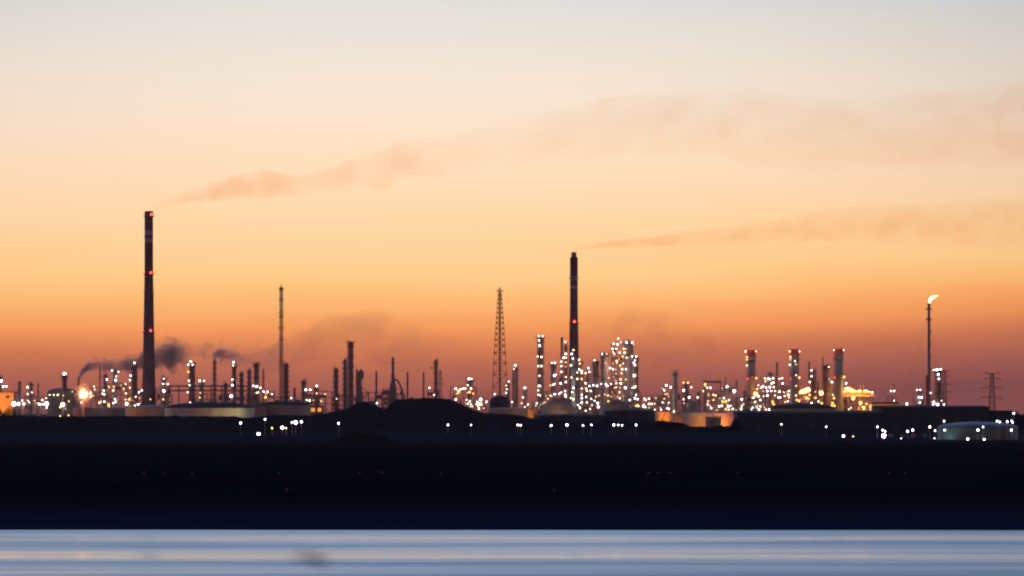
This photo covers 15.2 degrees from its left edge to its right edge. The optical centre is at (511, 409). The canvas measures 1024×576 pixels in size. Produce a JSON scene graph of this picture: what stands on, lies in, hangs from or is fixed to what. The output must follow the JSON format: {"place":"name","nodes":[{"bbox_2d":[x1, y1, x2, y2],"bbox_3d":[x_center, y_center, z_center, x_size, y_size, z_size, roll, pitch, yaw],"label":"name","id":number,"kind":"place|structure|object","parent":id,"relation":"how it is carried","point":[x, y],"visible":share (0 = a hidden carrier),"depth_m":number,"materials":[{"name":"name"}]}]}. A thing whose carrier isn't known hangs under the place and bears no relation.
{"place":"outdoors","nodes":[
{"label":"outdoors","id":0,"kind":"place"},
{"bbox_2d":[0,415,307,432],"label":"hill","id":1,"kind":"structure","parent":0,"point":[98,424],"depth_m":2426.22,"materials":[{"name":"black"}]},
{"bbox_2d":[253,430,302,433],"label":"hill","id":2,"kind":"structure","parent":0,"point":[279,432],"depth_m":2282.94,"materials":[{"name":"black"}]},
{"bbox_2d":[290,554,330,563],"bbox_3d":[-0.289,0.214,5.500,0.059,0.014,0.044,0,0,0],"label":"bird","id":3,"kind":"object","parent":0,"point":[315,559],"visible":1,"depth_m":5.50},
{"bbox_2d":[0,414,1023,529],"bbox_3d":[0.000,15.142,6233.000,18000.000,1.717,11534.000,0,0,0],"label":"ground","id":4,"kind":"structure","parent":0,"point":[595,488],"depth_m":745.20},
{"bbox_2d":[0,392,17,415],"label":"control building","id":5,"kind":"structure","parent":4,"relation":"on","point":[12,397],"depth_m":2830.00,"materials":[{"name":"paint"}]},
{"bbox_2d":[18,381,24,415],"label":"vent stack","id":6,"kind":"object","parent":4,"relation":"on","point":[19,398],"visible":0.84,"depth_m":3019.01,"materials":[{"name":"metal"}]},
{"bbox_2d":[23,395,47,415],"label":"process structure","id":7,"kind":"object","parent":4,"relation":"on","point":[27,406],"visible":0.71,"depth_m":2992.83,"materials":[{"name":"metal"}]},
{"bbox_2d":[47,388,76,416],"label":"storage tank","id":8,"kind":"object","parent":4,"relation":"on","point":[54,397],"visible":0.67,"depth_m":3050.60,"materials":[{"name":"grey metal"}]},
{"bbox_2d":[59,373,68,416],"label":"process column","id":9,"kind":"structure","parent":4,"relation":"on","point":[63,402],"depth_m":2958.40,"materials":[{"name":"metal"}]},
{"bbox_2d":[79,389,86,416],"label":"ground flare","id":10,"kind":"object","parent":4,"relation":"on","point":[83,394],"visible":0.83,"depth_m":2774.07,"materials":[{"name":"metal"}]},
{"bbox_2d":[73,407,100,416],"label":"storage tank","id":11,"kind":"object","parent":4,"relation":"on","point":[93,411],"visible":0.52,"depth_m":2811.64,"materials":[{"name":"beige paint"}]},
{"bbox_2d":[89,386,110,406],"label":"process structure","id":12,"kind":"object","parent":4,"relation":"on","point":[93,398],"visible":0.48,"depth_m":3041.10,"materials":[{"name":"metal"}]},
{"bbox_2d":[102,372,109,406],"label":"process column","id":13,"kind":"structure","parent":4,"relation":"on","point":[105,390],"depth_m":3029.33,"materials":[{"name":"metal"}]},
{"bbox_2d":[97,407,124,416],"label":"storage tank","id":14,"kind":"object","parent":4,"relation":"on","point":[113,411],"visible":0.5,"depth_m":2847.52,"materials":[{"name":"metal"}]},
{"bbox_2d":[111,369,118,406],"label":"process column","id":15,"kind":"structure","parent":4,"relation":"on","point":[114,387],"depth_m":3009.07,"materials":[{"name":"metal"}]},
{"bbox_2d":[109,383,131,406],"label":"process structure","id":16,"kind":"object","parent":4,"relation":"on","point":[121,387],"visible":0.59,"depth_m":3051.09,"materials":[{"name":"metal"}]},
{"bbox_2d":[128,362,138,405],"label":"process column","id":17,"kind":"structure","parent":4,"relation":"on","point":[134,378],"depth_m":2978.12,"materials":[{"name":"metal"}]},
{"bbox_2d":[125,405,164,415],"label":"storage tank","id":18,"kind":"object","parent":4,"relation":"on","point":[148,410],"visible":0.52,"depth_m":2783.38,"materials":[{"name":"grey metal"}]},
{"bbox_2d":[142,211,154,404],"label":"chimney","id":19,"kind":"object","parent":4,"relation":"on","point":[148,382],"visible":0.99,"depth_m":3046.60,"materials":[{"name":"metal"}]},
{"bbox_2d":[160,375,167,405],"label":"process column","id":20,"kind":"structure","parent":4,"relation":"on","point":[163,379],"depth_m":2988.87,"materials":[{"name":"metal"}]},
{"bbox_2d":[187,361,196,402],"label":"process column","id":21,"kind":"structure","parent":4,"relation":"on","point":[191,378],"depth_m":2978.18,"materials":[{"name":"metal"}]},
{"bbox_2d":[199,380,204,401],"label":"process column","id":22,"kind":"structure","parent":4,"relation":"on","point":[201,391],"depth_m":2999.36,"materials":[{"name":"metal"}]},
{"bbox_2d":[165,401,254,417],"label":"storage tank","id":23,"kind":"object","parent":4,"relation":"on","point":[209,408],"visible":0.62,"depth_m":2714.16,"materials":[{"name":"white metal"}]},
{"bbox_2d":[167,385,253,405],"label":"pipe rack","id":24,"kind":"object","parent":4,"relation":"on","point":[178,386],"visible":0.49,"depth_m":3029.93,"materials":[{"name":"metal"}]},
{"bbox_2d":[211,358,216,401],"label":"process column","id":25,"kind":"structure","parent":4,"relation":"on","point":[213,379],"depth_m":2989.51,"materials":[{"name":"metal"}]},
{"bbox_2d":[230,362,237,402],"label":"process column","id":26,"kind":"structure","parent":4,"relation":"on","point":[233,395],"depth_m":2969.30,"materials":[{"name":"metal"}]},
{"bbox_2d":[238,371,244,403],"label":"process column","id":27,"kind":"structure","parent":4,"relation":"on","point":[241,386],"depth_m":3009.01,"materials":[{"name":"metal"}]},
{"bbox_2d":[246,368,251,404],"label":"process column","id":28,"kind":"structure","parent":4,"relation":"on","point":[248,381],"depth_m":2999.00,"materials":[{"name":"metal"}]},
{"bbox_2d":[252,362,260,404],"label":"process column","id":29,"kind":"structure","parent":4,"relation":"on","point":[255,377],"depth_m":2988.39,"materials":[{"name":"metal"}]},
{"bbox_2d":[255,406,266,416],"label":"pump house","id":30,"kind":"structure","parent":4,"relation":"on","point":[260,411],"depth_m":2800.00,"materials":[{"name":"beige paint"}]},
{"bbox_2d":[251,390,273,405],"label":"process structure","id":31,"kind":"object","parent":4,"relation":"on","point":[253,395],"visible":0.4,"depth_m":2963.58,"materials":[{"name":"metal"}]},
{"bbox_2d":[254,400,310,415],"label":"storage tank","id":32,"kind":"object","parent":4,"relation":"on","point":[282,407],"visible":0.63,"depth_m":2811.94,"materials":[{"name":"grey metal"}]},
{"bbox_2d":[282,362,289,400],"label":"process column","id":33,"kind":"structure","parent":4,"relation":"on","point":[285,366],"depth_m":3008.69,"materials":[{"name":"metal"}]},
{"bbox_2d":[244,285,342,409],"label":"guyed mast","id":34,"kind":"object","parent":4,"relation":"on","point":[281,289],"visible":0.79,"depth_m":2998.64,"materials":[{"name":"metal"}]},
{"bbox_2d":[306,389,331,412],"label":"process structure","id":35,"kind":"object","parent":4,"relation":"on","point":[311,401],"visible":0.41,"depth_m":3040.27,"materials":[{"name":"metal"}]},
{"bbox_2d":[332,367,339,411],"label":"process column","id":36,"kind":"structure","parent":4,"relation":"on","point":[335,392],"depth_m":2998.62,"materials":[{"name":"metal"}]},
{"bbox_2d":[341,359,346,409],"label":"process column","id":37,"kind":"structure","parent":4,"relation":"on","point":[344,383],"depth_m":3008.89,"materials":[{"name":"metal"}]},
{"bbox_2d":[346,340,355,407],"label":"process column","id":38,"kind":"structure","parent":4,"relation":"on","point":[350,375],"depth_m":2988.30,"materials":[{"name":"metal"}]},
{"bbox_2d":[356,369,363,402],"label":"process column","id":39,"kind":"structure","parent":4,"relation":"on","point":[360,374],"depth_m":2989.01,"materials":[{"name":"metal"}]},
{"bbox_2d":[334,431,391,441],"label":"bush","id":40,"kind":"object","parent":4,"relation":"on","point":[356,437],"visible":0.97,"depth_m":1697.38,"materials":[{"name":"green plant"}]},
{"bbox_2d":[362,391,388,409],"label":"process structure","id":41,"kind":"object","parent":4,"relation":"on","point":[373,402],"visible":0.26,"depth_m":3042.89,"materials":[{"name":"metal"}]},
{"bbox_2d":[385,357,403,409],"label":"stripping tower","id":42,"kind":"structure","parent":4,"relation":"on","point":[392,392],"depth_m":2998.23,"materials":[{"name":"metal"}]},
{"bbox_2d":[433,358,438,397],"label":"process column","id":43,"kind":"structure","parent":4,"relation":"on","point":[435,363],"depth_m":3009.05,"materials":[{"name":"metal"}]},
{"bbox_2d":[450,386,476,409],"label":"process structure","id":44,"kind":"object","parent":4,"relation":"on","point":[463,403],"visible":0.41,"depth_m":3021.96,"materials":[{"name":"metal"}]},
{"bbox_2d":[0,396,936,432],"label":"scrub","id":45,"kind":"object","parent":4,"relation":"on","point":[452,419],"visible":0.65,"depth_m":2424.62,"materials":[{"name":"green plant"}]},
{"bbox_2d":[465,378,474,408],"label":"process column","id":46,"kind":"structure","parent":4,"relation":"on","point":[469,381],"depth_m":2988.38,"materials":[{"name":"metal"}]},
{"bbox_2d":[492,287,506,395],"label":"lattice tower","id":47,"kind":"structure","parent":4,"relation":"on","point":[500,303],"depth_m":3007.50,"materials":[{"name":"metal"}]},
{"bbox_2d":[490,394,509,406],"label":"storage tank","id":48,"kind":"object","parent":4,"relation":"on","point":[499,401],"visible":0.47,"depth_m":2893.91,"materials":[{"name":"metal"}]},
{"bbox_2d":[489,407,526,416],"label":"storage tank","id":49,"kind":"object","parent":4,"relation":"on","point":[522,411],"visible":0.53,"depth_m":2748.37,"materials":[{"name":"grey metal"}]},
{"bbox_2d":[512,369,514,406],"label":"vent stack","id":50,"kind":"object","parent":4,"relation":"on","point":[513,388],"visible":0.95,"depth_m":2989.60,"materials":[{"name":"metal"}]},
{"bbox_2d":[513,365,518,406],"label":"process column","id":51,"kind":"structure","parent":4,"relation":"on","point":[516,380],"depth_m":2979.31,"materials":[{"name":"metal"}]},
{"bbox_2d":[535,335,545,413],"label":"process column","id":52,"kind":"structure","parent":4,"relation":"on","point":[540,369],"depth_m":2978.26,"materials":[{"name":"metal"}]},
{"bbox_2d":[549,362,557,399],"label":"process column","id":53,"kind":"structure","parent":4,"relation":"on","point":[552,378],"depth_m":2968.45,"materials":[{"name":"metal"}]},
{"bbox_2d":[541,397,576,414],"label":"sphere tank","id":54,"kind":"object","parent":4,"relation":"on","point":[558,406],"visible":0.56,"depth_m":2751.40,"materials":[{"name":"white metal"}]},
{"bbox_2d":[559,337,564,398],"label":"vent stack","id":55,"kind":"object","parent":4,"relation":"on","point":[561,383],"visible":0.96,"depth_m":2989.10,"materials":[{"name":"metal"}]},
{"bbox_2d":[556,375,571,403],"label":"process structure","id":56,"kind":"object","parent":4,"relation":"on","point":[569,386],"visible":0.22,"depth_m":3060.29,"materials":[{"name":"metal"}]},
{"bbox_2d":[563,341,567,400],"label":"process column","id":57,"kind":"structure","parent":4,"relation":"on","point":[566,372],"depth_m":3009.21,"materials":[{"name":"metal"}]},
{"bbox_2d":[536,413,604,422],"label":"storage tank","id":58,"kind":"object","parent":4,"relation":"on","point":[587,418],"visible":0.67,"depth_m":2456.36,"materials":[{"name":"metal"}]},
{"bbox_2d":[570,352,576,410],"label":"process column","id":59,"kind":"structure","parent":4,"relation":"on","point":[573,377],"depth_m":2948.79,"materials":[{"name":"metal"}]},
{"bbox_2d":[568,252,579,400],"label":"chimney","id":60,"kind":"object","parent":4,"relation":"on","point":[573,333],"visible":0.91,"depth_m":3117.06,"materials":[{"name":"metal"}]},
{"bbox_2d":[576,358,583,413],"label":"process column","id":61,"kind":"structure","parent":4,"relation":"on","point":[579,385],"depth_m":2958.55,"materials":[{"name":"metal"}]},
{"bbox_2d":[585,366,591,413],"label":"process column","id":62,"kind":"structure","parent":4,"relation":"on","point":[588,392],"depth_m":2969.01,"materials":[{"name":"metal"}]},
{"bbox_2d":[591,359,599,414],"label":"process column","id":63,"kind":"structure","parent":4,"relation":"on","point":[595,386],"depth_m":2988.22,"materials":[{"name":"metal"}]},
{"bbox_2d":[599,352,610,410],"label":"process column","id":64,"kind":"structure","parent":4,"relation":"on","point":[604,357],"depth_m":2982.77,"materials":[{"name":"metal"}]},
{"bbox_2d":[599,399,630,414],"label":"sphere tank","id":65,"kind":"object","parent":4,"relation":"on","point":[615,404],"visible":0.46,"depth_m":2763.51,"materials":[{"name":"white metal"}]},
{"bbox_2d":[611,342,623,400],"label":"process structure","id":66,"kind":"object","parent":4,"relation":"on","point":[614,360],"visible":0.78,"depth_m":3013.45,"materials":[{"name":"metal"}]},
{"bbox_2d":[609,428,632,434],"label":"yard shed","id":67,"kind":"structure","parent":4,"relation":"on","point":[620,431],"depth_m":2200.00,"materials":[{"name":"paint"}]},
{"bbox_2d":[623,339,634,408],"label":"process column","id":68,"kind":"structure","parent":4,"relation":"on","point":[628,345],"depth_m":2991.87,"materials":[{"name":"metal"}]},
{"bbox_2d":[604,408,654,422],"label":"storage tank","id":69,"kind":"object","parent":4,"relation":"on","point":[629,415],"visible":0.71,"depth_m":2466.15,"materials":[{"name":"metal"}]},
{"bbox_2d":[624,391,639,408],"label":"process structure","id":70,"kind":"object","parent":4,"relation":"on","point":[631,405],"visible":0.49,"depth_m":2941.07,"materials":[{"name":"metal"}]},
{"bbox_2d":[632,354,638,405],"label":"process column","id":71,"kind":"structure","parent":4,"relation":"on","point":[635,369],"depth_m":2968.49,"materials":[{"name":"metal"}]},
{"bbox_2d":[641,394,669,410],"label":"process structure","id":72,"kind":"object","parent":4,"relation":"on","point":[658,404],"visible":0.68,"depth_m":3023.74,"materials":[{"name":"metal"}]},
{"bbox_2d":[654,409,672,421],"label":"storage tank","id":73,"kind":"object","parent":4,"relation":"on","point":[664,415],"visible":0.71,"depth_m":2684.74,"materials":[{"name":"metal"}]},
{"bbox_2d":[660,385,671,410],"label":"process structure","id":74,"kind":"object","parent":4,"relation":"on","point":[666,398],"visible":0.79,"depth_m":3050.00,"materials":[{"name":"metal"}]},
{"bbox_2d":[671,369,678,413],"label":"process column","id":75,"kind":"structure","parent":4,"relation":"on","point":[675,387],"depth_m":2978.90,"materials":[{"name":"metal"}]},
{"bbox_2d":[682,381,691,412],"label":"process column","id":76,"kind":"structure","parent":4,"relation":"on","point":[686,385],"depth_m":2948.55,"materials":[{"name":"metal"}]},
{"bbox_2d":[687,402,698,411],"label":"storage tank","id":77,"kind":"object","parent":4,"relation":"on","point":[692,407],"visible":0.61,"depth_m":2856.41,"materials":[{"name":"beige paint"}]},
{"bbox_2d":[681,411,733,426],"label":"storage tank","id":78,"kind":"object","parent":4,"relation":"on","point":[694,419],"visible":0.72,"depth_m":2743.81,"materials":[{"name":"beige paint"}]},
{"bbox_2d":[703,380,720,411],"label":"portal frame","id":79,"kind":"object","parent":4,"relation":"on","point":[705,387],"visible":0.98,"depth_m":2978.60,"materials":[{"name":"metal"}]},
{"bbox_2d":[705,415,720,426],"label":"storage tank","id":80,"kind":"object","parent":4,"relation":"on","point":[713,420],"visible":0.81,"depth_m":2615.33,"materials":[{"name":"beige paint"}]},
{"bbox_2d":[699,425,730,432],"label":"bush","id":81,"kind":"object","parent":4,"relation":"on","point":[719,428],"visible":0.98,"depth_m":2377.12,"materials":[{"name":"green plant"}]},
{"bbox_2d":[707,391,722,411],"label":"process structure","id":82,"kind":"object","parent":4,"relation":"on","point":[714,402],"visible":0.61,"depth_m":3050.28,"materials":[{"name":"metal"}]},
{"bbox_2d":[721,385,734,411],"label":"process structure","id":83,"kind":"object","parent":4,"relation":"on","point":[729,391],"visible":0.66,"depth_m":3029.97,"materials":[{"name":"metal"}]},
{"bbox_2d":[729,418,743,430],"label":"bush","id":84,"kind":"object","parent":4,"relation":"on","point":[736,424],"visible":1,"depth_m":2399.33,"materials":[{"name":"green plant"}]},
{"bbox_2d":[745,350,758,410],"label":"boiler stack","id":85,"kind":"object","parent":4,"relation":"on","point":[751,365],"visible":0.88,"depth_m":2972.54,"materials":[{"name":"metal"}]},
{"bbox_2d":[745,394,762,410],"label":"process structure","id":86,"kind":"object","parent":4,"relation":"on","point":[757,398],"visible":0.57,"depth_m":2923.62,"materials":[{"name":"metal"}]},
{"bbox_2d":[760,376,775,410],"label":"process structure","id":87,"kind":"object","parent":4,"relation":"on","point":[765,399],"visible":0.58,"depth_m":3040.30,"materials":[{"name":"metal"}]},
{"bbox_2d":[767,371,774,410],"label":"process column","id":88,"kind":"structure","parent":4,"relation":"on","point":[770,387],"depth_m":2998.53,"materials":[{"name":"metal"}]},
{"bbox_2d":[789,349,799,403],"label":"boiler stack","id":89,"kind":"object","parent":4,"relation":"on","point":[794,357],"visible":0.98,"depth_m":2972.70,"materials":[{"name":"metal"}]},
{"bbox_2d":[770,402,835,410],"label":"storage tank","id":90,"kind":"object","parent":4,"relation":"on","point":[802,406],"visible":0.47,"depth_m":2821.12,"materials":[{"name":"grey metal"}]},
{"bbox_2d":[733,411,882,431],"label":"warehouse","id":91,"kind":"structure","parent":4,"relation":"on","point":[763,421],"depth_m":2420.00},
{"bbox_2d":[809,368,817,403],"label":"process column","id":92,"kind":"structure","parent":4,"relation":"on","point":[814,387],"depth_m":2978.56,"materials":[{"name":"metal"}]},
{"bbox_2d":[822,364,831,404],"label":"process column","id":93,"kind":"structure","parent":4,"relation":"on","point":[826,385],"depth_m":2978.26,"materials":[{"name":"metal"}]},
{"bbox_2d":[833,348,844,410],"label":"boiler stack","id":94,"kind":"object","parent":4,"relation":"on","point":[838,372],"visible":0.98,"depth_m":2972.55,"materials":[{"name":"metal"}]},
{"bbox_2d":[843,385,852,410],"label":"process structure","id":95,"kind":"object","parent":4,"relation":"on","point":[850,389],"visible":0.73,"depth_m":2999.95,"materials":[{"name":"metal"}]},
{"bbox_2d":[843,391,874,410],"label":"loading deck","id":96,"kind":"structure","parent":4,"relation":"on","point":[855,394],"depth_m":2993.96,"materials":[{"name":"paint"}]},
{"bbox_2d":[869,402,898,410],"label":"warehouse","id":97,"kind":"structure","parent":4,"relation":"on","point":[872,404],"depth_m":2930.00,"materials":[{"name":"paint"}]},
{"bbox_2d":[888,433,927,435],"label":"yard shed","id":98,"kind":"structure","parent":4,"relation":"on","point":[909,434],"depth_m":2059.92,"materials":[{"name":"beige paint"}]},
{"bbox_2d":[899,295,945,405],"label":"flare stack","id":99,"kind":"object","parent":4,"relation":"on","point":[928,386],"visible":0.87,"depth_m":2949.05,"materials":[{"name":"metal"}]},
{"bbox_2d":[871,406,989,430],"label":"warehouse","id":100,"kind":"structure","parent":4,"relation":"on","point":[913,417],"depth_m":2440.00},
{"bbox_2d":[933,369,943,405],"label":"process column","id":101,"kind":"structure","parent":4,"relation":"on","point":[937,386],"depth_m":2968.18,"materials":[{"name":"metal"}]},
{"bbox_2d":[941,370,950,405],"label":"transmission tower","id":102,"kind":"structure","parent":4,"relation":"on","point":[945,391],"depth_m":3049.12,"materials":[{"name":"metal"}]},
{"bbox_2d":[937,420,1017,439],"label":"storage tank","id":103,"kind":"object","parent":4,"relation":"on","point":[965,430],"visible":0.95,"depth_m":1834.16,"materials":[{"name":"grey metal"}]},
{"bbox_2d":[981,372,1002,409],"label":"transmission tower","id":104,"kind":"structure","parent":4,"relation":"on","point":[992,384],"depth_m":2899.41,"materials":[{"name":"metal"}]},
{"bbox_2d":[989,410,1012,424],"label":"warehouse","id":105,"kind":"structure","parent":4,"relation":"on","point":[1003,416],"depth_m":2460.00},
{"bbox_2d":[1014,410,1023,431],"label":"tree","id":106,"kind":"object","parent":4,"relation":"on","point":[1017,422],"visible":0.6,"depth_m":2478.34,"materials":[{"name":"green plant"}]},
{"bbox_2d":[0,530,1023,575],"bbox_3d":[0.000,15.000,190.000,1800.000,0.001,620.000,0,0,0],"label":"water","id":107,"kind":"structure","parent":0,"point":[527,552],"depth_m":403.08,"materials":[{"name":"blue liquid"}]},
{"bbox_2d":[0,0,1023,413],"label":"sky","id":108,"kind":"structure","parent":0,"point":[724,179],"materials":[{"name":"orange"}]},
{"bbox_2d":[302,398,746,432],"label":"hill","id":109,"kind":"structure","parent":0,"point":[422,415],"depth_m":2397.27,"materials":[{"name":"black"}]},
{"bbox_2d":[739,429,936,433],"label":"hill","id":110,"kind":"structure","parent":0,"point":[867,431],"depth_m":2305.11,"materials":[{"name":"black"}]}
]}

